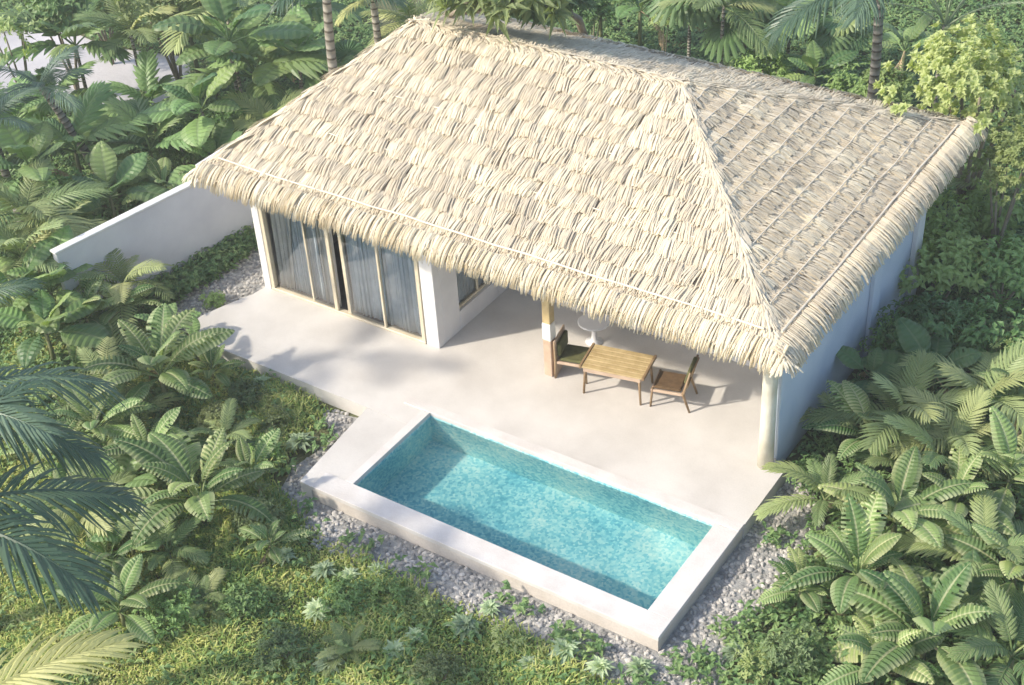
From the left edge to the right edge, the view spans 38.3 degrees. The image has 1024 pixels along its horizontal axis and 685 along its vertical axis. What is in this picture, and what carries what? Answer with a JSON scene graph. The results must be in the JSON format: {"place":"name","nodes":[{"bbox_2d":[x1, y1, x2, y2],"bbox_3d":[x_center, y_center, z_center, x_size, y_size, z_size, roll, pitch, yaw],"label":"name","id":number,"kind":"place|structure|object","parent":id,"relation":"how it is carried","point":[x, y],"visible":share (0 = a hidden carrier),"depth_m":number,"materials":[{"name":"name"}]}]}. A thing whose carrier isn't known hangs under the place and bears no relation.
{"place":"outdoors","nodes":[
{"label":"outdoors","id":0,"kind":"place"},
{"bbox_2d":[0,30,189,104],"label":"path","id":1,"kind":"structure","parent":0,"point":[120,71],"depth_m":39.55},
{"bbox_2d":[71,0,177,99],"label":"feather palm","id":2,"kind":"object","parent":1,"relation":"on","point":[101,17],"visible":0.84,"depth_m":35.30,"materials":[{"name":"green plant"}]},
{"bbox_2d":[113,0,207,79],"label":"palm tree","id":3,"kind":"object","parent":1,"relation":"on","point":[146,5],"visible":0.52,"depth_m":35.50,"materials":[{"name":"green plant"}]},
{"bbox_2d":[52,336,165,417],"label":"fern","id":4,"kind":"object","parent":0,"point":[114,351],"visible":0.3,"depth_m":27.11,"materials":[{"name":"green plant"}]},
{"bbox_2d":[0,304,627,684],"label":"grass","id":5,"kind":"structure","parent":0,"point":[195,664],"depth_m":22.69,"materials":[{"name":"plant"}]},
{"bbox_2d":[0,0,1023,684],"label":"ground","id":6,"kind":"structure","parent":0,"point":[300,456],"depth_m":25.87,"materials":[{"name":"plant"}]},
{"bbox_2d":[0,3,49,114],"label":"leafy shrub","id":7,"kind":"object","parent":6,"relation":"on","point":[9,24],"visible":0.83,"depth_m":35.19,"materials":[{"name":"green plant"}]},
{"bbox_2d":[0,111,71,235],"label":"broad leaf plant","id":8,"kind":"object","parent":6,"relation":"on","point":[25,146],"visible":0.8,"depth_m":31.01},
{"bbox_2d":[0,238,76,333],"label":"broad leaf plant","id":9,"kind":"object","parent":6,"relation":"on","point":[39,254],"visible":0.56,"depth_m":28.51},
{"bbox_2d":[0,216,88,307],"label":"feather palm","id":10,"kind":"object","parent":6,"relation":"on","point":[13,244],"visible":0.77,"depth_m":28.86,"materials":[{"name":"green plant"}]},
{"bbox_2d":[6,225,92,332],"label":"broad leaf plant","id":11,"kind":"object","parent":6,"relation":"on","point":[64,234],"visible":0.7,"depth_m":28.49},
{"bbox_2d":[0,289,111,368],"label":"broad leaf plant","id":12,"kind":"object","parent":6,"relation":"on","point":[90,335],"visible":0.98,"depth_m":27.69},
{"bbox_2d":[0,45,111,192],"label":"palm tree","id":13,"kind":"object","parent":6,"relation":"on","point":[58,111],"visible":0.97,"depth_m":32.16,"materials":[{"name":"green plant"}]},
{"bbox_2d":[0,157,113,272],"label":"feather palm","id":14,"kind":"object","parent":6,"relation":"on","point":[45,206],"visible":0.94,"depth_m":29.91,"materials":[{"name":"green plant"}]},
{"bbox_2d":[3,407,118,488],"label":"ribbed leaf plant","id":15,"kind":"object","parent":6,"relation":"on","point":[73,422],"visible":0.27,"depth_m":25.12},
{"bbox_2d":[14,0,112,94],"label":"leafy shrub","id":16,"kind":"object","parent":6,"relation":"on","point":[59,8],"visible":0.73,"depth_m":35.77,"materials":[{"name":"green plant"}]},
{"bbox_2d":[0,361,132,483],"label":"palm tree","id":17,"kind":"object","parent":6,"relation":"on","point":[30,433],"visible":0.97,"depth_m":20.68,"materials":[{"name":"green plant"}]},
{"bbox_2d":[0,0,133,88],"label":"broad leaflet palm","id":18,"kind":"object","parent":6,"relation":"on","point":[88,29],"visible":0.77,"depth_m":35.50,"materials":[{"name":"green plant"}]},
{"bbox_2d":[19,60,118,123],"bbox_3d":[-11.079,-5.813,35.587,2.367,2.093,2.666,12,39,21],"label":"broad leaflet palm","id":19,"kind":"object","parent":6,"relation":"on","point":[43,108],"visible":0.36,"depth_m":35.16,"materials":[{"name":"green plant"}]},
{"bbox_2d":[0,625,145,684],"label":"palm tree","id":20,"kind":"object","parent":6,"relation":"on","point":[113,646],"visible":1,"depth_m":17.41,"materials":[{"name":"green plant"}]},
{"bbox_2d":[0,377,152,621],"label":"palm tree","id":21,"kind":"object","parent":6,"relation":"on","point":[65,577],"visible":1,"depth_m":19.10,"materials":[{"name":"green plant"}]},
{"bbox_2d":[6,80,153,175],"bbox_3d":[-9.633,-4.173,32.904,3.118,2.437,3.536,22,43,31],"label":"broad leaflet palm","id":22,"kind":"object","parent":6,"relation":"on","point":[89,123],"visible":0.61,"depth_m":32.73,"materials":[{"name":"green plant"}]},
{"bbox_2d":[41,269,127,362],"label":"ribbed leaf plant","id":23,"kind":"object","parent":6,"relation":"on","point":[91,286],"visible":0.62,"depth_m":28.46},
{"bbox_2d":[20,460,155,546],"bbox_3d":[-7.014,2.771,24.207,2.296,1.134,1.957,16,40,25],"label":"leaf plant","id":24,"kind":"object","parent":6,"relation":"on","point":[126,476],"visible":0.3,"depth_m":23.97,"materials":[{"name":"green plant"}]},
{"bbox_2d":[33,379,159,462],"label":"ribbed leaf plant","id":25,"kind":"object","parent":6,"relation":"on","point":[133,405],"visible":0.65,"depth_m":25.66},
{"bbox_2d":[68,512,148,583],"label":"ribbed leaf plant","id":26,"kind":"object","parent":6,"relation":"on","point":[117,564],"visible":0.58,"depth_m":23.31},
{"bbox_2d":[68,439,157,533],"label":"broad leaf plant","id":27,"kind":"object","parent":6,"relation":"on","point":[126,462],"visible":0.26,"depth_m":24.55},
{"bbox_2d":[58,140,168,219],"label":"broad leaf plant","id":28,"kind":"object","parent":6,"relation":"on","point":[103,161],"visible":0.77,"depth_m":31.08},
{"bbox_2d":[59,248,174,344],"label":"fern","id":29,"kind":"object","parent":6,"relation":"on","point":[125,283],"visible":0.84,"depth_m":28.82,"materials":[{"name":"green plant"}]},
{"bbox_2d":[54,553,184,643],"bbox_3d":[-5.924,3.996,22.468,1.927,1.077,1.510,-15,37,-14],"label":"ribbed leaf plant","id":30,"kind":"object","parent":6,"relation":"on","point":[127,580],"visible":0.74,"depth_m":22.30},
{"bbox_2d":[91,485,163,580],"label":"broad leaf plant","id":31,"kind":"object","parent":6,"relation":"on","point":[148,545],"visible":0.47,"depth_m":23.39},
{"bbox_2d":[96,280,161,330],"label":"ribbed leaf plant","id":32,"kind":"object","parent":6,"relation":"on","point":[106,316],"visible":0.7,"depth_m":28.67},
{"bbox_2d":[85,49,201,141],"bbox_3d":[-8.900,-5.555,35.050,2.868,2.073,2.411,-31,44,-32],"label":"broad leaflet palm","id":33,"kind":"object","parent":6,"relation":"on","point":[150,86],"visible":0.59,"depth_m":35.05,"materials":[{"name":"green plant"}]},
{"bbox_2d":[90,96,209,202],"bbox_3d":[-8.110,-4.318,33.020,2.586,2.371,3.413,-32,44,-33],"label":"broad leaflet palm","id":34,"kind":"object","parent":6,"relation":"on","point":[128,110],"visible":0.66,"depth_m":32.62,"materials":[{"name":"green plant"}]},
{"bbox_2d":[50,178,253,324],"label":"boundary wall","id":35,"kind":"structure","parent":6,"relation":"on","point":[179,223],"depth_m":30.12,"materials":[{"name":"paint"}]},
{"bbox_2d":[99,406,207,489],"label":"ribbed leaf plant","id":36,"kind":"object","parent":6,"relation":"on","point":[140,430],"visible":0.34,"depth_m":25.23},
{"bbox_2d":[78,303,234,420],"bbox_3d":[-6.503,0.449,26.758,2.608,2.179,2.656,8,38,16],"label":"ribbed leaf plant","id":37,"kind":"object","parent":6,"relation":"on","point":[167,334],"visible":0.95,"depth_m":26.55,"materials":[{"name":"plant"}]},
{"bbox_2d":[118,511,210,595],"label":"plant","id":38,"kind":"object","parent":6,"relation":"on","point":[180,533],"visible":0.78,"depth_m":23.30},
{"bbox_2d":[131,576,207,638],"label":"leafy shrub","id":39,"kind":"object","parent":6,"relation":"on","point":[159,601],"visible":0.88,"depth_m":22.36,"materials":[{"name":"green plant"}]},
{"bbox_2d":[96,426,273,544],"bbox_3d":[-5.377,2.516,24.042,2.930,1.564,2.628,22,43,31],"label":"ribbed leaf plant","id":40,"kind":"object","parent":6,"relation":"on","point":[166,456],"visible":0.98,"depth_m":23.92,"materials":[{"name":"plant"}]},
{"bbox_2d":[151,566,227,624],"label":"fern","id":41,"kind":"object","parent":6,"relation":"on","point":[206,589],"visible":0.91,"depth_m":22.76,"materials":[{"name":"green plant"}]},
{"bbox_2d":[140,62,239,154],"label":"broad leaf plant","id":42,"kind":"object","parent":6,"relation":"on","point":[196,132],"visible":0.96,"depth_m":32.31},
{"bbox_2d":[167,117,242,189],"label":"broad leaf plant","id":43,"kind":"object","parent":6,"relation":"on","point":[222,132],"visible":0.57,"depth_m":32.08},
{"bbox_2d":[187,398,269,466],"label":"comb leaf plant","id":44,"kind":"object","parent":6,"relation":"on","point":[227,417],"visible":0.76,"depth_m":25.85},
{"bbox_2d":[152,0,314,131],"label":"broad leaf plant","id":45,"kind":"object","parent":6,"relation":"on","point":[250,16],"visible":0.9,"depth_m":33.29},
{"bbox_2d":[208,576,277,624],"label":"leafy shrub","id":46,"kind":"object","parent":6,"relation":"on","point":[233,601],"visible":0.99,"depth_m":22.58,"materials":[{"name":"green plant"}]},
{"bbox_2d":[208,428,280,498],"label":"ribbed leaf plant","id":47,"kind":"object","parent":6,"relation":"on","point":[245,457],"visible":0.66,"depth_m":24.95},
{"bbox_2d":[163,13,339,117],"bbox_3d":[-6.147,-5.953,34.358,3.880,3.235,3.618,-18,38,-19],"label":"broad leaflet palm","id":48,"kind":"object","parent":6,"relation":"on","point":[309,65],"visible":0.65,"depth_m":33.69,"materials":[{"name":"green plant"}]},
{"bbox_2d":[221,88,305,131],"bbox_3d":[-5.301,-4.619,33.234,2.542,2.304,2.076,18,41,27],"label":"feather palm","id":49,"kind":"object","parent":6,"relation":"on","point":[241,122],"visible":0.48,"depth_m":32.74,"materials":[{"name":"green plant"}]},
{"bbox_2d":[237,516,314,569],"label":"ribbed leaf plant","id":50,"kind":"object","parent":6,"relation":"on","point":[258,529],"visible":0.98,"depth_m":23.62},
{"bbox_2d":[252,619,306,671],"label":"leafy shrub","id":51,"kind":"object","parent":6,"relation":"on","point":[279,639],"visible":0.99,"depth_m":21.80,"materials":[{"name":"green plant"}]},
{"bbox_2d":[213,0,369,88],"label":"broad leaflet palm","id":52,"kind":"object","parent":6,"relation":"on","point":[315,10],"visible":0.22,"depth_m":35.84,"materials":[{"name":"green plant"}]},
{"bbox_2d":[249,4,337,91],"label":"broad leaf plant","id":53,"kind":"object","parent":6,"relation":"on","point":[266,73],"visible":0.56,"depth_m":33.69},
{"bbox_2d":[269,0,411,73],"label":"palm tree","id":54,"kind":"object","parent":6,"relation":"on","point":[329,37],"visible":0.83,"depth_m":31.09,"materials":[{"name":"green plant"}]},
{"bbox_2d":[318,574,371,622],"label":"leafy shrub","id":55,"kind":"object","parent":6,"relation":"on","point":[342,603],"visible":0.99,"depth_m":22.61,"materials":[{"name":"green plant"}]},
{"bbox_2d":[317,621,382,676],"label":"fern","id":56,"kind":"object","parent":6,"relation":"on","point":[366,643],"visible":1,"depth_m":21.78,"materials":[{"name":"green plant"}]},
{"bbox_2d":[404,641,466,684],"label":"leafy shrub","id":57,"kind":"object","parent":6,"relation":"on","point":[441,666],"visible":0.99,"depth_m":21.32,"materials":[{"name":"green plant"}]},
{"bbox_2d":[197,235,786,537],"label":"terrace","id":58,"kind":"structure","parent":6,"relation":"on","point":[485,366],"depth_m":26.59,"materials":[{"name":"concrete"}]},
{"bbox_2d":[311,396,743,650],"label":"swimming pool","id":59,"kind":"structure","parent":58,"relation":"in","point":[654,625],"depth_m":23.40,"materials":[{"name":"concrete"}]},
{"bbox_2d":[357,418,711,609],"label":"water","id":60,"kind":"structure","parent":59,"relation":"in","point":[635,550],"depth_m":24.12,"materials":[{"name":"liquid"}]},
{"bbox_2d":[553,324,589,383],"bbox_3d":[1.144,0.200,26.722,0.637,0.822,0.615,9,38,18],"label":"wooden chair","id":61,"kind":"object","parent":58,"relation":"on","point":[563,350],"visible":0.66,"depth_m":26.63,"materials":[{"name":"brown wood"}]},
{"bbox_2d":[579,343,656,405],"bbox_3d":[1.894,0.567,26.319,1.214,0.622,0.740,11,39,20],"label":"wooden table","id":62,"kind":"object","parent":58,"relation":"on","point":[618,363],"visible":1,"depth_m":26.10,"materials":[{"name":"brown wood"}]},
{"bbox_2d":[650,354,699,412],"bbox_3d":[2.860,0.669,25.883,0.758,0.873,0.615,9,38,18],"label":"wooden chair","id":63,"kind":"object","parent":58,"relation":"on","point":[669,381],"visible":1,"depth_m":25.79,"materials":[{"name":"brown wood"}]},
{"bbox_2d":[420,0,578,42],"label":"palm tree","id":64,"kind":"object","parent":6,"relation":"on","point":[490,9],"visible":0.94,"depth_m":27.49,"materials":[{"name":"green plant"}]},
{"bbox_2d":[174,248,825,684],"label":"gravel bed","id":65,"kind":"object","parent":6,"relation":"on","point":[738,584],"visible":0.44,"depth_m":23.10,"materials":[{"name":"gravel"}]},
{"bbox_2d":[0,0,1023,684],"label":"ground cover","id":66,"kind":"object","parent":6,"relation":"on","point":[214,262],"visible":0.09,"depth_m":25.49,"materials":[{"name":"green plant"}]},
{"bbox_2d":[181,7,987,468],"bbox_3d":[1.423,-3.033,28.149,12.684,4.960,9.045,19,42,28],"label":"villa","id":67,"kind":"object","parent":6,"relation":"on","point":[771,227],"visible":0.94,"depth_m":25.80,"materials":[{"name":"plant"}]},
{"bbox_2d":[269,206,294,289],"bbox_3d":[-4.458,-2.009,28.932,0.630,2.321,0.070,19,42,28],"label":"curtain","id":68,"kind":"object","parent":67,"relation":"hanging from","point":[283,245],"visible":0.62,"depth_m":29.06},
{"bbox_2d":[285,212,325,299],"bbox_3d":[-4.054,-1.881,28.718,0.747,2.320,0.075,19,42,28],"label":"sheer curtain","id":69,"kind":"object","parent":67,"relation":"hanging from","point":[301,274],"visible":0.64,"depth_m":28.90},
{"bbox_2d":[258,202,426,343],"bbox_3d":[-3.270,-1.561,28.111,3.860,2.509,0.120,19,42,28],"label":"sliding door","id":70,"kind":"structure","parent":67,"relation":"in","point":[262,214],"depth_m":28.46,"materials":[{"name":"beige wood"}]},
{"bbox_2d":[345,232,389,323],"bbox_3d":[-2.765,-1.430,27.978,0.900,2.321,0.079,19,42,28],"label":"sheer curtain","id":71,"kind":"object","parent":67,"relation":"hanging from","point":[364,276],"visible":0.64,"depth_m":28.14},
{"bbox_2d":[381,242,421,334],"bbox_3d":[-2.021,-1.163,27.538,0.910,2.324,0.080,19,42,28],"label":"sheer curtain","id":72,"kind":"object","parent":67,"relation":"hanging from","point":[400,282],"visible":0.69,"depth_m":27.73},
{"bbox_2d":[644,0,721,57],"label":"fan palm","id":73,"kind":"object","parent":6,"relation":"on","point":[688,15],"visible":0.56,"depth_m":34.51,"materials":[{"name":"green plant"}]},
{"bbox_2d":[657,0,776,64],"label":"feather palm","id":74,"kind":"object","parent":6,"relation":"on","point":[755,39],"visible":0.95,"depth_m":33.63,"materials":[{"name":"green plant"}]},
{"bbox_2d":[699,0,796,63],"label":"fan palm","id":75,"kind":"object","parent":6,"relation":"on","point":[729,37],"visible":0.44,"depth_m":34.68,"materials":[{"name":"green plant"}]},
{"bbox_2d":[728,48,799,80],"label":"leafy shrub","id":76,"kind":"object","parent":6,"relation":"on","point":[779,72],"visible":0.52,"depth_m":34.81,"materials":[{"name":"green plant"}]},
{"bbox_2d":[756,546,829,612],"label":"ribbed leaf plant","id":77,"kind":"object","parent":6,"relation":"on","point":[810,598],"visible":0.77,"depth_m":22.02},
{"bbox_2d":[759,619,831,681],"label":"leafy shrub","id":78,"kind":"object","parent":6,"relation":"on","point":[794,659],"visible":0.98,"depth_m":20.96,"materials":[{"name":"green plant"}]},
{"bbox_2d":[753,453,880,527],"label":"comb leaf plant","id":79,"kind":"object","parent":6,"relation":"on","point":[819,473],"visible":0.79,"depth_m":23.43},
{"bbox_2d":[779,40,858,85],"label":"broad leaf plant","id":80,"kind":"object","parent":6,"relation":"on","point":[812,58],"visible":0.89,"depth_m":33.65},
{"bbox_2d":[807,13,872,82],"bbox_3d":[7.869,-6.707,34.939,1.353,2.262,2.082,27,46,36],"label":"fan palm","id":81,"kind":"object","parent":6,"relation":"on","point":[827,37],"visible":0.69,"depth_m":34.12,"materials":[{"name":"green plant"}]},
{"bbox_2d":[817,56,893,96],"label":"leafy shrub","id":82,"kind":"object","parent":6,"relation":"on","point":[859,88],"visible":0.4,"depth_m":33.12,"materials":[{"name":"green plant"}]},
{"bbox_2d":[779,491,940,627],"bbox_3d":[5.098,3.494,21.986,2.272,2.093,2.151,-21,39,-22],"label":"ribbed leaf plant","id":83,"kind":"object","parent":6,"relation":"on","point":[833,546],"visible":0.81,"depth_m":21.89,"materials":[{"name":"plant"}]},
{"bbox_2d":[802,380,945,465],"bbox_3d":[5.948,1.482,24.603,2.070,1.359,1.751,22,43,31],"label":"ribbed leaf plant","id":84,"kind":"object","parent":6,"relation":"on","point":[853,397],"visible":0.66,"depth_m":24.66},
{"bbox_2d":[836,345,911,402],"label":"broad leaf plant","id":85,"kind":"object","parent":6,"relation":"on","point":[848,356],"visible":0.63,"depth_m":25.80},
{"bbox_2d":[761,0,998,99],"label":"palm tree","id":86,"kind":"object","parent":6,"relation":"on","point":[858,15],"visible":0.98,"depth_m":29.83,"materials":[{"name":"green plant"}]},
{"bbox_2d":[818,612,945,684],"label":"ribbed leaf plant","id":87,"kind":"object","parent":6,"relation":"on","point":[920,670],"visible":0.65,"depth_m":20.58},
{"bbox_2d":[845,63,924,105],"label":"leafy shrub","id":88,"kind":"object","parent":6,"relation":"on","point":[904,91],"visible":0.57,"depth_m":32.71,"materials":[{"name":"green plant"}]},
{"bbox_2d":[802,349,972,455],"bbox_3d":[6.410,1.237,24.615,2.510,1.691,2.269,-20,39,-21],"label":"feather palm","id":89,"kind":"object","parent":6,"relation":"on","point":[924,362],"visible":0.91,"depth_m":24.49,"materials":[{"name":"green plant"}]},
{"bbox_2d":[818,446,974,569],"bbox_3d":[6.163,2.638,22.887,2.298,1.479,2.476,-12,37,-11],"label":"ribbed leaf plant","id":90,"kind":"object","parent":6,"relation":"on","point":[906,473],"visible":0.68,"depth_m":22.85,"materials":[{"name":"plant"}]},
{"bbox_2d":[869,12,933,102],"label":"broad leaf plant","id":91,"kind":"object","parent":6,"relation":"on","point":[908,34],"visible":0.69,"depth_m":34.00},
{"bbox_2d":[827,556,995,684],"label":"ribbed leaf plant","id":92,"kind":"object","parent":6,"relation":"on","point":[903,591],"visible":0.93,"depth_m":20.75,"materials":[{"name":"plant"}]},
{"bbox_2d":[861,317,981,411],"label":"broad leaf plant","id":93,"kind":"object","parent":6,"relation":"on","point":[913,336],"visible":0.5,"depth_m":25.68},
{"bbox_2d":[878,291,976,358],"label":"leafy shrub","id":94,"kind":"object","parent":6,"relation":"on","point":[941,328],"visible":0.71,"depth_m":26.43,"materials":[{"name":"green plant"}]},
{"bbox_2d":[874,382,1002,482],"bbox_3d":[6.995,1.513,24.312,2.017,1.536,2.264,-3,36,1],"label":"leaf plant","id":95,"kind":"object","parent":6,"relation":"on","point":[980,396],"visible":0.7,"depth_m":23.98,"materials":[{"name":"green plant"}]},
{"bbox_2d":[861,409,1023,502],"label":"comb leaf plant","id":96,"kind":"object","parent":6,"relation":"on","point":[911,425],"visible":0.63,"depth_m":23.68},
{"bbox_2d":[873,13,1023,224],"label":"branching tree","id":97,"kind":"object","parent":6,"relation":"on","point":[941,51],"visible":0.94,"depth_m":28.15,"materials":[{"name":"green plant"}]},
{"bbox_2d":[898,225,1003,303],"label":"leafy shrub","id":98,"kind":"object","parent":6,"relation":"on","point":[956,252],"visible":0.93,"depth_m":27.61,"materials":[{"name":"green plant"}]},
{"bbox_2d":[922,187,982,258],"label":"leafy shrub","id":99,"kind":"object","parent":6,"relation":"on","point":[932,222],"visible":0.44,"depth_m":28.85,"materials":[{"name":"green plant"}]},
{"bbox_2d":[892,443,1016,535],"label":"ribbed leaf plant","id":100,"kind":"object","parent":6,"relation":"on","point":[1005,525],"visible":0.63,"depth_m":23.00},
{"bbox_2d":[890,490,1023,660],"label":"comb leaf plant","id":101,"kind":"object","parent":6,"relation":"on","point":[983,507],"visible":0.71,"depth_m":22.15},
{"bbox_2d":[898,337,1023,442],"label":"feather palm","id":102,"kind":"object","parent":6,"relation":"on","point":[985,359],"visible":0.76,"depth_m":24.62,"materials":[{"name":"green plant"}]},
{"bbox_2d":[929,171,1023,247],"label":"leafy shrub","id":103,"kind":"object","parent":6,"relation":"on","point":[984,228],"visible":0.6,"depth_m":28.98,"materials":[{"name":"green plant"}]},
{"bbox_2d":[930,579,1023,684],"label":"comb leaf plant","id":104,"kind":"object","parent":6,"relation":"on","point":[1008,615],"visible":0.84,"depth_m":20.68,"materials":[{"name":"plant"}]},
{"bbox_2d":[933,287,1023,376],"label":"leafy shrub","id":105,"kind":"object","parent":6,"relation":"on","point":[976,337],"visible":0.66,"depth_m":26.08,"materials":[{"name":"green plant"}]},
{"bbox_2d":[943,523,1023,603],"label":"ribbed leaf plant","id":106,"kind":"object","parent":6,"relation":"on","point":[962,544],"visible":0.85,"depth_m":21.77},
{"bbox_2d":[953,230,1023,314],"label":"leafy shrub","id":107,"kind":"object","parent":6,"relation":"on","point":[1014,273],"visible":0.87,"depth_m":27.37,"materials":[{"name":"green plant"}]},
{"bbox_2d":[954,406,1023,518],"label":"ribbed leaf plant","id":108,"kind":"object","parent":6,"relation":"on","point":[1002,438],"visible":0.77,"depth_m":23.22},
{"bbox_2d":[960,106,1023,255],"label":"branching tree","id":109,"kind":"object","parent":6,"relation":"on","point":[1012,158],"visible":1,"depth_m":27.45,"materials":[{"name":"green plant"}]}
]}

